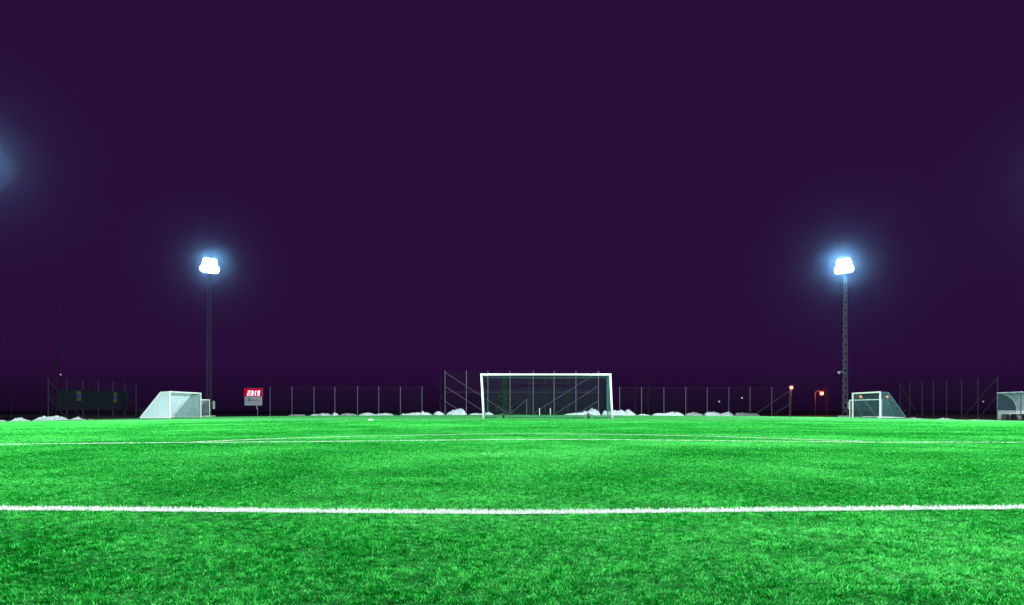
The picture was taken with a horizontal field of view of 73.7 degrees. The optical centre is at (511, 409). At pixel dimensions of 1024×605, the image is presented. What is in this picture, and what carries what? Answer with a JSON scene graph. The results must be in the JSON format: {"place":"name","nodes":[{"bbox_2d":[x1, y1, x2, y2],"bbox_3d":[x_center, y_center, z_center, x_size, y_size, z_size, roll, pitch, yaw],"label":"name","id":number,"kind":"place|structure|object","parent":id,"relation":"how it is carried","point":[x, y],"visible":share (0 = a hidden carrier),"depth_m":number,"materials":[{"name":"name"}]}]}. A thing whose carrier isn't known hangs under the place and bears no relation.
{"place":"outdoors","nodes":[
{"label":"outdoors","id":0,"kind":"place"},
{"bbox_2d":[0,411,1021,420],"bbox_3d":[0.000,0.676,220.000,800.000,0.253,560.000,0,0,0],"label":"ground","id":1,"kind":"structure","parent":0,"point":[87,415],"depth_m":156.47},
{"bbox_2d":[5,365,18,416],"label":"bare tree","id":2,"kind":"object","parent":1,"relation":"on","point":[12,393],"visible":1,"depth_m":81.97,"materials":[{"name":"brown plant"}]},
{"bbox_2d":[12,418,29,420],"bbox_3d":[-29.592,0.563,40.868,0.062,0.255,2.397,0,0,0],"label":"snow heap","id":3,"kind":"object","parent":1,"relation":"on","point":[18,419],"visible":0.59,"depth_m":41.01,"materials":[{"name":"white snow"}]},
{"bbox_2d":[34,362,48,416],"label":"bare tree","id":4,"kind":"object","parent":1,"relation":"on","point":[41,393],"visible":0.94,"depth_m":83.97,"materials":[{"name":"brown plant"}]},
{"bbox_2d":[33,415,67,420],"bbox_3d":[-29.598,0.522,43.702,0.069,0.336,3.893,0,0,0],"label":"snow heap","id":5,"kind":"object","parent":1,"relation":"on","point":[44,418],"visible":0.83,"depth_m":43.77,"materials":[{"name":"white snow"}]},
{"bbox_2d":[45,307,68,414],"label":"bare tree","id":6,"kind":"object","parent":1,"relation":"on","point":[56,354],"visible":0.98,"depth_m":85.96,"materials":[{"name":"brown plant"}]},
{"bbox_2d":[47,378,135,418],"bbox_3d":[-37.971,-0.919,62.447,0.133,3.460,13.145,0,0,0],"label":"wire fence","id":7,"kind":"object","parent":1,"relation":"on","point":[48,381],"visible":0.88,"depth_m":58.81,"materials":[{"name":"grey metal"}]},
{"bbox_2d":[56,389,127,409],"bbox_3d":[-37.849,-0.930,61.986,0.083,1.824,10.576,0,0,0],"label":"banner","id":8,"kind":"object","parent":7,"relation":"attached to","point":[88,400],"visible":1,"depth_m":61.42,"materials":[{"name":"fabric"}]},
{"bbox_2d":[199,258,218,416],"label":"floodlight mast","id":9,"kind":"object","parent":1,"relation":"on","point":[209,268],"visible":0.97,"depth_m":66.44,"materials":[{"name":"metal"}]},
{"bbox_2d":[244,388,262,415],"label":"scoreboard","id":10,"kind":"object","parent":1,"relation":"on","point":[253,396],"visible":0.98,"depth_m":70.94,"materials":[{"name":"metal"}]},
{"bbox_2d":[310,413,338,415],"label":"snow heap","id":11,"kind":"object","parent":1,"relation":"on","point":[327,414],"visible":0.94,"depth_m":71.79,"materials":[{"name":"white snow"}]},
{"bbox_2d":[339,413,356,415],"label":"snow heap","id":12,"kind":"object","parent":1,"relation":"on","point":[346,414],"visible":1,"depth_m":71.80,"materials":[{"name":"white snow"}]},
{"bbox_2d":[358,413,392,415],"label":"snow heap","id":13,"kind":"object","parent":1,"relation":"on","point":[363,414],"visible":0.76,"depth_m":71.78,"materials":[{"name":"white snow"}]},
{"bbox_2d":[402,411,431,414],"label":"snow heap","id":14,"kind":"object","parent":1,"relation":"on","point":[421,413],"visible":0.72,"depth_m":71.78,"materials":[{"name":"white snow"}]},
{"bbox_2d":[439,374,444,411],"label":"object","id":15,"kind":"object","parent":1,"relation":"on","point":[440,393],"visible":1,"depth_m":81.96,"materials":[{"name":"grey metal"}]},
{"bbox_2d":[446,408,466,414],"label":"snow heap","id":16,"kind":"object","parent":1,"relation":"on","point":[459,411],"visible":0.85,"depth_m":71.53,"materials":[{"name":"white snow"}]},
{"bbox_2d":[469,412,493,414],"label":"snow heap","id":17,"kind":"object","parent":1,"relation":"on","point":[487,413],"visible":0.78,"depth_m":71.81,"materials":[{"name":"white snow"}]},
{"bbox_2d":[493,377,517,414],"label":"spruce tree","id":18,"kind":"object","parent":1,"relation":"on","point":[504,393],"visible":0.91,"depth_m":78.64,"materials":[{"name":"green plant"}]},
{"bbox_2d":[445,371,598,414],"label":"ball stop fence","id":19,"kind":"object","parent":1,"relation":"on","point":[466,383],"visible":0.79,"depth_m":72.46,"materials":[{"name":"metal"}]},
{"bbox_2d":[525,373,531,414],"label":"bare tree","id":20,"kind":"object","parent":1,"relation":"on","point":[529,396],"visible":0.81,"depth_m":77.93,"materials":[{"name":"brown plant"}]},
{"bbox_2d":[542,372,549,414],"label":"bare tree","id":21,"kind":"object","parent":1,"relation":"on","point":[545,393],"visible":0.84,"depth_m":79.94,"materials":[{"name":"brown plant"}]},
{"bbox_2d":[548,376,554,414],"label":"bare tree","id":22,"kind":"object","parent":1,"relation":"on","point":[551,395],"visible":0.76,"depth_m":83.95,"materials":[{"name":"brown plant"}]},
{"bbox_2d":[565,372,570,413],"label":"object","id":23,"kind":"object","parent":1,"relation":"on","point":[568,396],"visible":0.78,"depth_m":80.95,"materials":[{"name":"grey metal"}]},
{"bbox_2d":[357,387,789,415],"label":"wire fence","id":24,"kind":"object","parent":1,"relation":"on","point":[707,393],"visible":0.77,"depth_m":72.65,"materials":[{"name":"metal"}]},
{"bbox_2d":[565,408,599,414],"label":"snow heap","id":25,"kind":"object","parent":1,"relation":"on","point":[589,412],"visible":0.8,"depth_m":71.56,"materials":[{"name":"white snow"}]},
{"bbox_2d":[601,409,635,414],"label":"snow heap","id":26,"kind":"object","parent":1,"relation":"on","point":[622,412],"visible":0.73,"depth_m":71.52,"materials":[{"name":"white snow"}]},
{"bbox_2d":[653,412,683,415],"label":"snow heap","id":27,"kind":"object","parent":1,"relation":"on","point":[670,414],"visible":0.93,"depth_m":71.63,"materials":[{"name":"white snow"}]},
{"bbox_2d":[685,412,703,415],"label":"snow heap","id":28,"kind":"object","parent":1,"relation":"on","point":[692,414],"visible":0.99,"depth_m":71.73,"materials":[{"name":"white snow"}]},
{"bbox_2d":[704,412,733,415],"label":"snow heap","id":29,"kind":"object","parent":1,"relation":"on","point":[717,414],"visible":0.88,"depth_m":71.61,"materials":[{"name":"white snow"}]},
{"bbox_2d":[734,413,759,415],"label":"snow heap","id":30,"kind":"object","parent":1,"relation":"on","point":[743,414],"visible":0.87,"depth_m":71.70,"materials":[{"name":"white snow"}]},
{"bbox_2d":[815,391,823,415],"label":"street lamp","id":31,"kind":"object","parent":1,"relation":"on","point":[821,393],"visible":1,"depth_m":96.96,"materials":[{"name":"metal"}]},
{"bbox_2d":[834,258,854,416],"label":"floodlight mast","id":32,"kind":"object","parent":1,"relation":"on","point":[846,267],"visible":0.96,"depth_m":66.53,"materials":[{"name":"metal"}]},
{"bbox_2d":[899,376,998,418],"bbox_3d":[37.980,-0.914,60.118,0.152,3.450,13.522,0,0,0],"label":"wire fence","id":33,"kind":"object","parent":1,"relation":"on","point":[978,398],"visible":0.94,"depth_m":58.17,"materials":[{"name":"grey metal"}]},
{"bbox_2d":[997,392,1023,420],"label":"dugout","id":34,"kind":"object","parent":1,"relation":"on","point":[1007,408],"visible":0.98,"depth_m":44.81,"materials":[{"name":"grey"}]},
{"bbox_2d":[998,393,1016,410],"bbox_3d":[32.516,-0.528,44.826,1.231,1.125,0.008,0,0,0],"label":"side window","id":35,"kind":"structure","parent":34,"relation":"in","point":[1005,403],"depth_m":44.82,"materials":[{"name":"blue"}]},
{"bbox_2d":[0,415,1023,604],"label":"turf","id":36,"kind":"structure","parent":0,"point":[480,418],"depth_m":2.86,"materials":[{"name":"green plant"}]},
{"bbox_2d":[140,391,200,418],"bbox_3d":[-26.646,-0.389,53.463,2.337,2.050,5.000,0,0,1],"label":"goal","id":37,"kind":"object","parent":36,"relation":"on","point":[161,405],"visible":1,"depth_m":54.15,"materials":[{"name":"white fabric"}]},
{"bbox_2d":[174,399,209,416],"bbox_3d":[-28.287,-0.153,60.126,1.361,1.605,4.273,0,0,2],"label":"goal","id":38,"kind":"object","parent":36,"relation":"on","point":[202,410],"visible":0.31,"depth_m":62.18,"materials":[{"name":"white paint"}]},
{"bbox_2d":[58,439,808,443],"bbox_3d":[0.481,0.573,10.698,57.021,0.157,1.685,0,0,-1],"label":"white line","id":39,"kind":"object","parent":36,"relation":"on","point":[413,440],"visible":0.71,"depth_m":11.26,"materials":[{"name":"white paint"}]},
{"bbox_2d":[0,507,1022,513],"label":"white line","id":40,"kind":"object","parent":36,"relation":"on","point":[529,513],"visible":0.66,"depth_m":3.34,"materials":[{"name":"white paint"}]},
{"bbox_2d":[198,434,843,441],"bbox_3d":[0.332,0.503,12.612,10.908,0.021,3.290,0,0,0],"label":"white line","id":41,"kind":"object","parent":36,"relation":"on","point":[447,434],"visible":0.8,"depth_m":12.58,"materials":[{"name":"white paint"}]},
{"bbox_2d":[480,374,613,418],"bbox_3d":[1.992,-0.775,39.565,7.556,2.558,2.234,0,0,0],"label":"football goal","id":42,"kind":"object","parent":36,"relation":"on","point":[609,385],"visible":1,"depth_m":39.28,"materials":[{"name":"white paint"}]},
{"bbox_2d":[849,399,894,416],"bbox_3d":[32.117,-0.137,60.985,1.270,1.620,4.989,0,0,-3],"label":"goal","id":43,"kind":"object","parent":36,"relation":"on","point":[871,412],"visible":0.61,"depth_m":61.49,"materials":[{"name":"white paint"}]},
{"bbox_2d":[852,391,906,418],"bbox_3d":[29.295,-0.388,54.599,2.037,2.080,4.806,0,0,3],"label":"goal","id":44,"kind":"object","parent":36,"relation":"on","point":[880,400],"visible":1,"depth_m":54.21,"materials":[{"name":"white paint"}]},
{"bbox_2d":[0,0,1023,410],"label":"sky","id":45,"kind":"structure","parent":0,"point":[388,195],"materials":[{"name":"purple"}]}
]}

